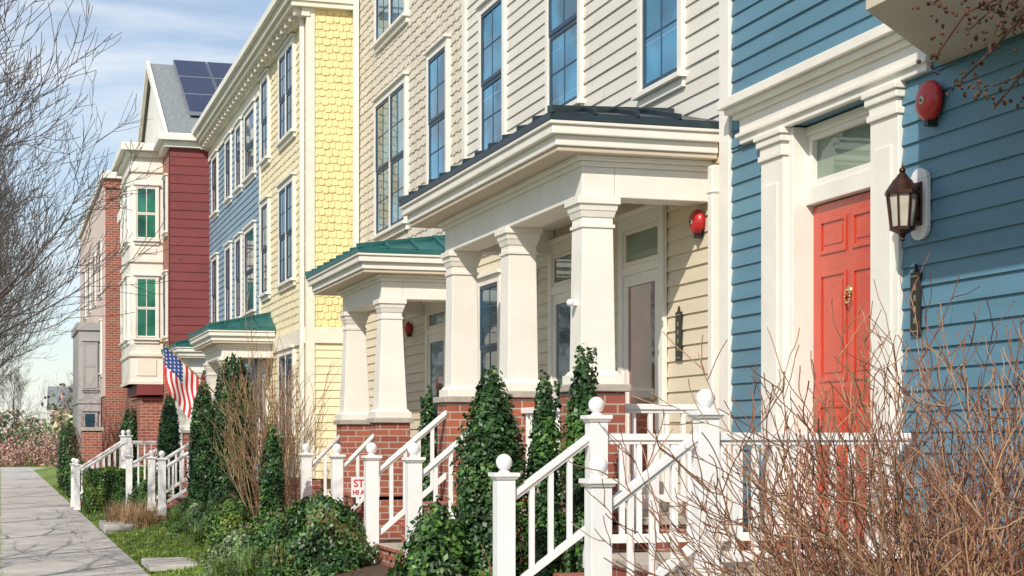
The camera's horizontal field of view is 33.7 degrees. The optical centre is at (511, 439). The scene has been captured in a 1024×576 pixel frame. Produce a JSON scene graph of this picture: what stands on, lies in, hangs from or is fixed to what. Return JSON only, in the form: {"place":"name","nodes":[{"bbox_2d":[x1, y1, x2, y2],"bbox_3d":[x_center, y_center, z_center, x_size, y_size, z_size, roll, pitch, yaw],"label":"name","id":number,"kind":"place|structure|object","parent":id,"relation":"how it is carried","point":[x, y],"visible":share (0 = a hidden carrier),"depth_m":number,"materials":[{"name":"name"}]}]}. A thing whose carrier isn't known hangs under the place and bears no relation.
{"place":"outdoors","nodes":[
{"label":"outdoors","id":0,"kind":"place"},
{"bbox_2d":[5,445,55,467],"bbox_3d":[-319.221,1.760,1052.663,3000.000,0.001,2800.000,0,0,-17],"label":"ground","id":1,"kind":"structure","parent":0,"point":[37,466],"depth_m":116.33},
{"bbox_2d":[0,283,39,390],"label":"bare tree","id":2,"kind":"object","parent":1,"relation":"on","point":[11,373],"visible":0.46,"depth_m":64.70,"materials":[{"name":"brown plant"}]},
{"bbox_2d":[0,306,57,384],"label":"bare tree","id":3,"kind":"object","parent":1,"relation":"on","point":[15,355],"visible":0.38,"depth_m":80.42,"materials":[{"name":"brown plant"}]},
{"bbox_2d":[0,432,59,466],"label":"pink shrubs","id":4,"kind":"object","parent":1,"relation":"on","point":[17,459],"visible":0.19,"depth_m":113.07,"materials":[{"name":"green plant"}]},
{"bbox_2d":[0,364,65,441],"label":"bare tree","id":5,"kind":"object","parent":1,"relation":"on","point":[17,395],"visible":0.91,"depth_m":126.56,"materials":[{"name":"brown plant"}]},
{"bbox_2d":[0,420,65,464],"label":"background shrubs","id":6,"kind":"object","parent":1,"relation":"on","point":[3,439],"visible":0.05,"depth_m":122.17,"materials":[{"name":"brown plant"}]},
{"bbox_2d":[0,251,69,376],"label":"bare tree","id":7,"kind":"object","parent":1,"relation":"on","point":[22,326],"visible":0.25,"depth_m":54.57,"materials":[{"name":"brown plant"}]},
{"bbox_2d":[0,383,72,451],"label":"distant trees","id":8,"kind":"object","parent":1,"relation":"on","point":[56,417],"visible":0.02,"depth_m":214.11,"materials":[{"name":"brown plant"}]},
{"bbox_2d":[0,160,75,365],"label":"bare tree","id":9,"kind":"object","parent":1,"relation":"on","point":[19,329],"visible":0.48,"depth_m":37.10,"materials":[{"name":"brown plant"}]},
{"bbox_2d":[0,204,93,367],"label":"bare tree","id":10,"kind":"object","parent":1,"relation":"on","point":[23,341],"visible":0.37,"depth_m":45.73,"materials":[{"name":"brown plant"}]},
{"bbox_2d":[0,119,118,316],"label":"bare tree","id":11,"kind":"object","parent":1,"relation":"on","point":[22,249],"visible":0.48,"depth_m":30.60,"materials":[{"name":"brown plant"}]},
{"bbox_2d":[47,386,72,438],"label":"distant house","id":12,"kind":"structure","parent":1,"relation":"on","point":[54,389],"depth_m":292.69,"materials":[{"name":"grey paint"}]},
{"bbox_2d":[0,0,120,316],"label":"bare tree","id":13,"kind":"object","parent":1,"relation":"on","point":[6,94],"visible":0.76,"depth_m":21.46,"materials":[{"name":"brown plant"}]},
{"bbox_2d":[48,372,72,419],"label":"bare tree","id":14,"kind":"object","parent":1,"relation":"on","point":[64,401],"visible":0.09,"depth_m":124.20,"materials":[{"name":"plant"}]},
{"bbox_2d":[0,18,152,303],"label":"bare tree","id":15,"kind":"object","parent":1,"relation":"on","point":[23,216],"visible":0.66,"depth_m":26.68,"materials":[{"name":"brown plant"}]},
{"bbox_2d":[0,0,185,336],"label":"bare tree","id":16,"kind":"object","parent":1,"relation":"on","point":[18,276],"visible":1,"depth_m":17.67,"materials":[{"name":"brown plant"}]},
{"bbox_2d":[0,467,149,575],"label":"sidewalk","id":17,"kind":"structure","parent":0,"point":[39,537],"depth_m":27.43,"materials":[{"name":"concrete"}]},
{"bbox_2d":[0,0,271,440],"label":"sky","id":18,"kind":"structure","parent":0,"point":[154,31],"materials":[{"name":"blue"}]},
{"bbox_2d":[99,520,201,571],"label":"path","id":19,"kind":"structure","parent":0,"point":[157,564],"depth_m":21.00,"materials":[{"name":"concrete"}]},
{"bbox_2d":[34,464,400,575],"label":"lawn terrain","id":20,"kind":"structure","parent":0,"point":[48,475],"depth_m":20.30,"materials":[{"name":"green plant"}]},
{"bbox_2d":[55,418,80,488],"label":"arborvitae","id":21,"kind":"object","parent":20,"relation":"on","point":[64,458],"visible":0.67,"depth_m":53.99,"materials":[{"name":"green plant"}]},
{"bbox_2d":[57,458,89,497],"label":"round shrub","id":22,"kind":"object","parent":20,"relation":"on","point":[65,474],"visible":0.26,"depth_m":45.93,"materials":[{"name":"green plant"}]},
{"bbox_2d":[71,322,100,458],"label":"grey bay","id":23,"kind":"object","parent":20,"relation":"on","point":[86,376],"visible":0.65,"depth_m":55.36,"materials":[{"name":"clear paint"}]},
{"bbox_2d":[80,427,103,468],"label":"brick pier","id":24,"kind":"structure","parent":20,"relation":"on","point":[91,442],"depth_m":46.44,"materials":[{"name":"brick"}]},
{"bbox_2d":[61,398,123,466],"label":"dry shrub","id":25,"kind":"object","parent":20,"relation":"on","point":[114,437],"visible":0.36,"depth_m":51.48,"materials":[{"name":"brown plant"}]},
{"bbox_2d":[80,178,123,465],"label":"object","id":26,"kind":"structure","parent":20,"relation":"on","point":[112,395],"depth_m":53.66,"materials":[{"name":"red brick"}]},
{"bbox_2d":[82,239,101,376],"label":"windows","id":27,"kind":"structure","parent":26,"relation":"attached to","point":[93,304],"depth_m":58.25,"materials":[{"name":"white paint"}]},
{"bbox_2d":[78,170,121,239],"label":"parapet","id":28,"kind":"structure","parent":26,"relation":"on","point":[111,175],"depth_m":55.23,"materials":[{"name":"white paint"}]},
{"bbox_2d":[0,470,215,575],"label":"lawn grass","id":29,"kind":"structure","parent":20,"relation":"on","point":[150,540],"depth_m":24.33,"materials":[{"name":"green plant"}]},
{"bbox_2d":[98,497,136,521],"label":"dry ornamental grass","id":30,"kind":"object","parent":20,"relation":"on","point":[112,511],"depth_m":30.15,"materials":[{"name":"plant"}]},
{"bbox_2d":[81,465,155,514],"bbox_3d":[-8.489,1.097,36.747,1.709,1.122,1.792,0,0,-17],"label":"boxwood hedge","id":31,"kind":"object","parent":20,"relation":"on","point":[101,486],"visible":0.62,"depth_m":35.96,"materials":[{"name":"green plant"}]},
{"bbox_2d":[116,406,136,467],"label":"arborvitae","id":32,"kind":"object","parent":20,"relation":"on","point":[130,423],"visible":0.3,"depth_m":40.54,"materials":[{"name":"green plant"}]},
{"bbox_2d":[109,475,143,509],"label":"evergreen shrub","id":33,"kind":"object","parent":20,"relation":"on","point":[122,493],"visible":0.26,"depth_m":34.31,"materials":[{"name":"green plant"}]},
{"bbox_2d":[110,497,155,523],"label":"dry ornamental grass","id":34,"kind":"object","parent":20,"relation":"on","point":[124,519],"depth_m":29.42,"materials":[{"name":"plant"}]},
{"bbox_2d":[126,494,147,510],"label":"liriope clump","id":35,"kind":"object","parent":20,"relation":"on","point":[141,499],"visible":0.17,"depth_m":31.80,"materials":[{"name":"green plant"}]},
{"bbox_2d":[122,499,166,529],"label":"dry ornamental grass","id":36,"kind":"object","parent":20,"relation":"on","point":[140,521],"depth_m":28.72,"materials":[{"name":"plant"}]},
{"bbox_2d":[131,473,168,509],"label":"evergreen shrub","id":37,"kind":"object","parent":20,"relation":"on","point":[143,488],"visible":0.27,"depth_m":32.67,"materials":[{"name":"green plant"}]},
{"bbox_2d":[80,60,232,509],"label":"red townhouse","id":38,"kind":"structure","parent":20,"relation":"on","point":[177,95],"depth_m":39.35,"materials":[{"name":"paint"}]},
{"bbox_2d":[70,430,136,506],"bbox_3d":[-9.453,0.671,40.082,2.029,1.817,0.177,0,0,-17],"label":"stair railing","id":39,"kind":"object","parent":38,"relation":"attached to","point":[123,449],"visible":0.5,"depth_m":39.98,"materials":[{"name":"white paint"}]},
{"bbox_2d":[73,430,157,509],"bbox_3d":[-8.930,0.671,38.359,2.029,1.817,0.177,0,0,-17],"label":"stair railing","id":40,"kind":"object","parent":38,"relation":"attached to","point":[128,442],"visible":0.63,"depth_m":38.24,"materials":[{"name":"white paint"}]},
{"bbox_2d":[119,157,162,397],"bbox_3d":[-8.996,-3.825,40.795,0.840,5.550,3.100,0,0,-17],"label":"bay window","id":41,"kind":"structure","parent":38,"relation":"in","point":[141,330],"depth_m":39.43,"materials":[{"name":"white paint"}]},
{"bbox_2d":[161,173,167,342],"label":"windows","id":42,"kind":"structure","parent":38,"relation":"in","point":[164,178],"depth_m":38.60,"materials":[{"name":"white paint"}]},
{"bbox_2d":[156,393,182,503],"bbox_3d":[-6.681,0.218,32.874,0.550,2.380,0.549,0,0,-17],"label":"arborvitae","id":43,"kind":"object","parent":20,"relation":"on","point":[169,440],"visible":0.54,"depth_m":32.75,"materials":[{"name":"green plant"}]},
{"bbox_2d":[161,505,184,528],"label":"liriope clump","id":44,"kind":"object","parent":20,"relation":"on","point":[174,512],"visible":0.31,"depth_m":26.78,"materials":[{"name":"green plant"}]},
{"bbox_2d":[161,495,201,527],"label":"evergreen shrub","id":45,"kind":"object","parent":20,"relation":"on","point":[187,503],"visible":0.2,"depth_m":27.14,"materials":[{"name":"green plant"}]},
{"bbox_2d":[173,510,196,534],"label":"liriope clump","id":46,"kind":"object","parent":20,"relation":"on","point":[183,523],"visible":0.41,"depth_m":25.01,"materials":[{"name":"green plant"}]},
{"bbox_2d":[166,502,204,534],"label":"evergreen shrub","id":47,"kind":"object","parent":20,"relation":"on","point":[179,529],"visible":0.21,"depth_m":25.59,"materials":[{"name":"green plant"}]},
{"bbox_2d":[179,517,205,542],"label":"liriope clump","id":48,"kind":"object","parent":20,"relation":"on","point":[196,535],"visible":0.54,"depth_m":23.38,"materials":[{"name":"green plant"}]},
{"bbox_2d":[186,381,214,503],"bbox_3d":[-5.150,0.184,28.218,0.595,2.355,0.605,0,0,-17],"label":"arborvitae","id":49,"kind":"object","parent":20,"relation":"on","point":[198,469],"visible":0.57,"depth_m":28.04,"materials":[{"name":"green plant"}]},
{"bbox_2d":[61,510,359,573],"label":"fallen leaves","id":50,"kind":"object","parent":20,"relation":"on","point":[133,544],"visible":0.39,"depth_m":24.95,"materials":[{"name":"brown plant"}]},
{"bbox_2d":[197,552,234,575],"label":"liriope clump","id":51,"kind":"object","parent":20,"relation":"on","point":[217,569],"visible":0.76,"depth_m":17.92,"materials":[{"name":"green plant"}]},
{"bbox_2d":[182,491,252,536],"bbox_3d":[-4.201,1.081,24.179,1.085,0.730,1.128,0,0,-17],"label":"evergreen shrub","id":52,"kind":"object","parent":20,"relation":"on","point":[211,503],"visible":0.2,"depth_m":24.02,"materials":[{"name":"green plant"}]},
{"bbox_2d":[198,525,251,575],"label":"evergreen shrub","id":53,"kind":"object","parent":20,"relation":"on","point":[223,547],"visible":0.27,"depth_m":18.99,"materials":[{"name":"green plant"}]},
{"bbox_2d":[193,496,259,547],"bbox_3d":[-3.763,1.106,22.423,1.086,0.728,1.027,0,0,27],"label":"evergreen shrub","id":54,"kind":"object","parent":20,"relation":"on","point":[227,514],"visible":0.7,"depth_m":22.26,"materials":[{"name":"green plant"}]},
{"bbox_2d":[206,352,259,515],"bbox_3d":[-4.285,-0.019,25.865,0.864,2.686,0.867,0,0,-17],"label":"arborvitae","id":55,"kind":"object","parent":20,"relation":"on","point":[220,480],"visible":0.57,"depth_m":25.66,"materials":[{"name":"green plant"}]},
{"bbox_2d":[221,540,264,575],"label":"liriope clump","id":56,"kind":"object","parent":20,"relation":"on","point":[244,569],"visible":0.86,"depth_m":17.20,"materials":[{"name":"green plant"}]},
{"bbox_2d":[223,509,287,575],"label":"evergreen shrub","id":57,"kind":"object","parent":20,"relation":"on","point":[252,536],"visible":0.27,"depth_m":17.57,"materials":[{"name":"green plant"}]},
{"bbox_2d":[156,0,359,519],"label":"yellow townhouse","id":58,"kind":"structure","parent":20,"relation":"on","point":[272,130],"depth_m":27.93,"materials":[{"name":"paint"}]},
{"bbox_2d":[124,425,181,505],"bbox_3d":[-7.286,0.546,34.364,1.177,1.707,0.177,0,0,-17],"label":"stair railing","id":59,"kind":"object","parent":58,"relation":"attached to","point":[129,462],"visible":0.47,"depth_m":34.17,"materials":[{"name":"white paint"}]},
{"bbox_2d":[146,442,189,510],"bbox_3d":[-6.270,0.625,31.120,0.918,1.351,0.177,0,0,-17],"label":"stair railing","id":60,"kind":"object","parent":58,"relation":"attached to","point":[152,464],"visible":0.68,"depth_m":30.97,"materials":[{"name":"white paint"}]},
{"bbox_2d":[156,451,188,515],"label":"stair railing","id":61,"kind":"object","parent":58,"relation":"attached to","point":[162,468],"visible":0.62,"depth_m":28.96,"materials":[{"name":"white paint"}]},
{"bbox_2d":[159,339,214,420],"bbox_3d":[-5.416,-0.959,28.615,1.111,1.472,0.170,0,0,-28],"label":"american flag","id":62,"kind":"object","parent":58,"relation":"attached to","point":[182,378],"visible":0.87,"depth_m":28.53,"materials":[{"name":"multicoloured white and blue flag fabric"},{"name":"white paint"},{"name":"metal"}]},
{"bbox_2d":[209,33,296,441],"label":"windows","id":63,"kind":"structure","parent":58,"relation":"in","point":[286,55],"depth_m":30.32,"materials":[{"name":"white paint"}]},
{"bbox_2d":[258,358,268,471],"bbox_3d":[-4.492,-0.575,30.326,0.084,2.350,1.130,0,0,-17],"label":"entry door","id":64,"kind":"structure","parent":58,"relation":"in","point":[262,370],"depth_m":30.35,"materials":[{"name":"white paint"}]},
{"bbox_2d":[197,347,329,515],"bbox_3d":[-3.559,-0.050,24.209,2.033,2.607,1.832,0,0,19],"label":"dry shrub","id":65,"kind":"object","parent":20,"relation":"on","point":[243,442],"visible":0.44,"depth_m":24.37,"materials":[{"name":"plant"}]},
{"bbox_2d":[258,421,286,518],"bbox_3d":[-2.943,0.559,20.745,0.380,1.592,0.375,0,0,-17],"label":"upright holly","id":66,"kind":"object","parent":20,"relation":"on","point":[272,484],"visible":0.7,"depth_m":20.65,"materials":[{"name":"green plant"}]},
{"bbox_2d":[213,290,339,517],"bbox_3d":[-3.360,-0.421,22.677,1.962,3.350,1.936,0,0,37],"label":"dry shrub","id":67,"kind":"object","parent":20,"relation":"on","point":[260,432],"visible":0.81,"depth_m":22.54,"materials":[{"name":"plant"}]},
{"bbox_2d":[245,537,314,575],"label":"liriope clump","id":68,"kind":"object","parent":20,"relation":"on","point":[278,562],"visible":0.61,"depth_m":16.16,"materials":[{"name":"green plant"}]},
{"bbox_2d":[281,497,315,516],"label":"evergreen shrub","id":69,"kind":"object","parent":20,"relation":"on","point":[288,507],"visible":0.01,"depth_m":18.24,"materials":[{"name":"green plant"}]},
{"bbox_2d":[256,488,379,575],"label":"evergreen shrub","id":70,"kind":"object","parent":20,"relation":"on","point":[327,532],"visible":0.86,"depth_m":16.14,"materials":[{"name":"green plant"}]},
{"bbox_2d":[351,477,379,496],"bbox_3d":[-1.622,0.855,18.650,0.320,0.890,0.044,0,0,-17],"label":"yard sign","id":71,"kind":"object","parent":20,"relation":"on","point":[357,486],"visible":0.27,"depth_m":18.61,"materials":[{"name":"white paint"}]},
{"bbox_2d":[305,0,461,538],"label":"shingled townhouse","id":72,"kind":"structure","parent":20,"relation":"on","point":[384,277],"depth_m":21.76,"materials":[{"name":"beige paint"}]},
{"bbox_2d":[298,435,339,499],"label":"stair railing","id":73,"kind":"object","parent":72,"relation":"attached to","point":[307,462],"visible":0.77,"depth_m":21.67,"materials":[{"name":"white paint"}]},
{"bbox_2d":[328,434,373,511],"bbox_3d":[-1.882,0.595,19.785,0.518,1.330,0.177,0,0,-17],"label":"stair railing","id":74,"kind":"object","parent":72,"relation":"attached to","point":[338,466],"visible":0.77,"depth_m":19.69,"materials":[{"name":"white paint"}]},
{"bbox_2d":[404,321,411,336],"bbox_3d":[-1.417,-1.505,22.873,0.112,0.210,0.180,0,0,-17],"label":"alarm bell","id":75,"kind":"object","parent":72,"relation":"attached to","point":[407,328],"visible":1,"depth_m":22.83,"materials":[{"name":"red metal"}]},
{"bbox_2d":[370,0,451,361],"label":"windows","id":76,"kind":"structure","parent":72,"relation":"in","point":[391,105],"depth_m":23.45,"materials":[{"name":"white paint"}]},
{"bbox_2d":[422,302,445,442],"bbox_3d":[-0.972,-0.600,21.441,0.084,2.400,1.180,0,0,-17],"label":"entry door","id":77,"kind":"structure","parent":72,"relation":"in","point":[435,312],"depth_m":21.56,"materials":[{"name":"white paint"}]},
{"bbox_2d":[361,410,446,564],"bbox_3d":[-1.052,0.484,16.505,0.834,1.551,0.177,0,0,-17],"label":"stair railing","id":78,"kind":"object","parent":20,"relation":"on","point":[373,470],"visible":0.85,"depth_m":16.41,"materials":[{"name":"white paint"}]},
{"bbox_2d":[417,385,436,513],"bbox_3d":[-0.879,0.339,17.711,0.292,1.840,0.338,0,0,-2],"label":"upright holly","id":79,"kind":"object","parent":20,"relation":"on","point":[428,417],"visible":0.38,"depth_m":17.62,"materials":[{"name":"green plant"}]},
{"bbox_2d":[378,492,476,575],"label":"evergreen shrub","id":80,"kind":"object","parent":20,"relation":"on","point":[434,545],"visible":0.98,"depth_m":11.98,"materials":[{"name":"green plant"}]},
{"bbox_2d":[402,430,471,562],"bbox_3d":[-0.544,0.484,14.830,0.834,1.551,0.177,0,0,-17],"label":"stair railing","id":81,"kind":"object","parent":20,"relation":"on","point":[415,473],"visible":0.51,"depth_m":14.69,"materials":[{"name":"white paint"}]},
{"bbox_2d":[450,365,528,575],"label":"upright holly","id":82,"kind":"object","parent":20,"relation":"on","point":[491,425],"visible":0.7,"depth_m":12.14,"materials":[{"name":"green plant"}]},
{"bbox_2d":[522,369,564,575],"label":"upright holly","id":83,"kind":"object","parent":20,"relation":"on","point":[544,444],"visible":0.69,"depth_m":12.12,"materials":[{"name":"green plant"}]},
{"bbox_2d":[375,0,718,573],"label":"beige townhouse","id":84,"kind":"structure","parent":20,"relation":"on","point":[585,174],"depth_m":14.60,"materials":[{"name":"beige paint"}]},
{"bbox_2d":[548,232,571,405],"bbox_3d":[0.523,-0.700,16.512,0.084,2.600,1.180,0,0,-17],"label":"entry door","id":85,"kind":"structure","parent":84,"relation":"in","point":[559,260],"depth_m":16.76,"materials":[{"name":"white paint"}]},
{"bbox_2d":[566,299,576,305],"bbox_3d":[0.460,-1.060,13.046,0.088,0.056,0.078,0,0,-17],"label":"security camera","id":86,"kind":"object","parent":84,"relation":"attached to","point":[570,302],"visible":1,"depth_m":13.02,"materials":[{"name":"white paint"}]},
{"bbox_2d":[474,0,686,385],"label":"windows","id":87,"kind":"structure","parent":84,"relation":"in","point":[661,70],"depth_m":16.88,"materials":[{"name":"white paint"}]},
{"bbox_2d":[521,404,700,502],"bbox_3d":[0.547,0.109,13.821,0.764,0.782,2.016,0,0,-44],"label":"porch railing","id":88,"kind":"object","parent":84,"relation":"on","point":[648,409],"visible":0.27,"depth_m":13.27,"materials":[{"name":"white paint"}]},
{"bbox_2d":[613,204,666,511],"bbox_3d":[1.102,-0.700,14.603,0.084,2.600,1.130,0,0,-17],"label":"entry door","id":89,"kind":"structure","parent":84,"relation":"in","point":[642,231],"depth_m":14.57,"materials":[{"name":"white paint"}]},
{"bbox_2d":[675,306,682,360],"bbox_3d":[1.369,-0.875,13.843,0.024,0.450,0.120,0,0,-17],"label":"house number plaque","id":90,"kind":"object","parent":84,"relation":"attached to","point":[678,333],"visible":0.97,"depth_m":13.83,"materials":[{"name":"black paint"}]},
{"bbox_2d":[689,209,704,238],"bbox_3d":[1.459,-1.715,13.390,0.112,0.230,0.200,0,0,-17],"label":"alarm bell","id":91,"kind":"object","parent":84,"relation":"attached to","point":[697,222],"visible":1,"depth_m":13.34,"materials":[{"name":"red metal"}]},
{"bbox_2d":[557,343,608,572],"bbox_3d":[0.510,0.286,12.023,0.376,1.984,0.402,0,0,-17],"label":"upright holly","id":92,"kind":"object","parent":20,"relation":"on","point":[582,388],"visible":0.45,"depth_m":11.94,"materials":[{"name":"green plant"}]},
{"bbox_2d":[460,299,1023,575],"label":"bare shrub","id":93,"kind":"object","parent":20,"relation":"on","point":[996,564],"visible":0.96,"depth_m":5.90,"materials":[{"name":"brown plant"}]},
{"bbox_2d":[553,0,1023,575],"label":"blue townhouse","id":94,"kind":"structure","parent":20,"relation":"on","point":[825,134],"depth_m":11.08,"materials":[{"name":"paint"}]},
{"bbox_2d":[488,397,769,575],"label":"stair railing","id":95,"kind":"object","parent":94,"relation":"attached to","point":[595,440],"visible":0.6,"depth_m":11.49,"materials":[{"name":"white paint"}]},
{"bbox_2d":[579,389,910,575],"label":"stair railing","id":96,"kind":"object","parent":94,"relation":"attached to","point":[596,552],"visible":0.56,"depth_m":9.71,"materials":[{"name":"white paint"}]},
{"bbox_2d":[814,192,869,536],"bbox_3d":[2.282,-0.495,11.319,0.052,2.270,1.080,0,0,-17],"label":"front door","id":97,"kind":"structure","parent":94,"relation":"in","point":[841,227],"depth_m":11.44,"materials":[{"name":"red paint"}]},
{"bbox_2d":[817,123,869,178],"bbox_3d":[2.283,-1.950,11.320,0.020,0.280,0.980,0,0,-17],"label":"transom window","id":98,"kind":"structure","parent":94,"relation":"in","point":[850,148],"depth_m":11.42,"materials":[{"name":"clear glass"}]},
{"bbox_2d":[885,163,930,241],"bbox_3d":[2.341,-1.415,10.062,0.247,0.470,0.216,0,0,-17],"label":"wall lantern","id":99,"kind":"object","parent":94,"relation":"attached to","point":[908,200],"depth_m":10.01,"materials":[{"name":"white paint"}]},
{"bbox_2d":[910,264,921,335],"bbox_3d":[2.432,-0.845,10.163,0.022,0.430,0.110,0,0,-17],"label":"house number plaque","id":100,"kind":"object","parent":94,"relation":"attached to","point":[916,296],"visible":0.86,"depth_m":10.15,"materials":[{"name":"black paint"}]},
{"bbox_2d":[915,80,942,126],"bbox_3d":[2.450,-1.985,9.949,0.112,0.270,0.240,0,0,-17],"label":"alarm bell","id":101,"kind":"object","parent":94,"relation":"attached to","point":[929,101],"visible":1,"depth_m":9.90,"materials":[{"name":"red metal"}]},
{"bbox_2d":[571,253,1023,575],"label":"bare shrub","id":102,"kind":"object","parent":20,"relation":"on","point":[887,502],"visible":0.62,"depth_m":7.25,"materials":[{"name":"brown plant"}]},
{"bbox_2d":[912,0,1023,108],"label":"crape myrtle","id":103,"kind":"object","parent":20,"relation":"on","point":[983,5],"visible":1,"depth_m":5.27,"materials":[{"name":"brown plant"}]}
]}

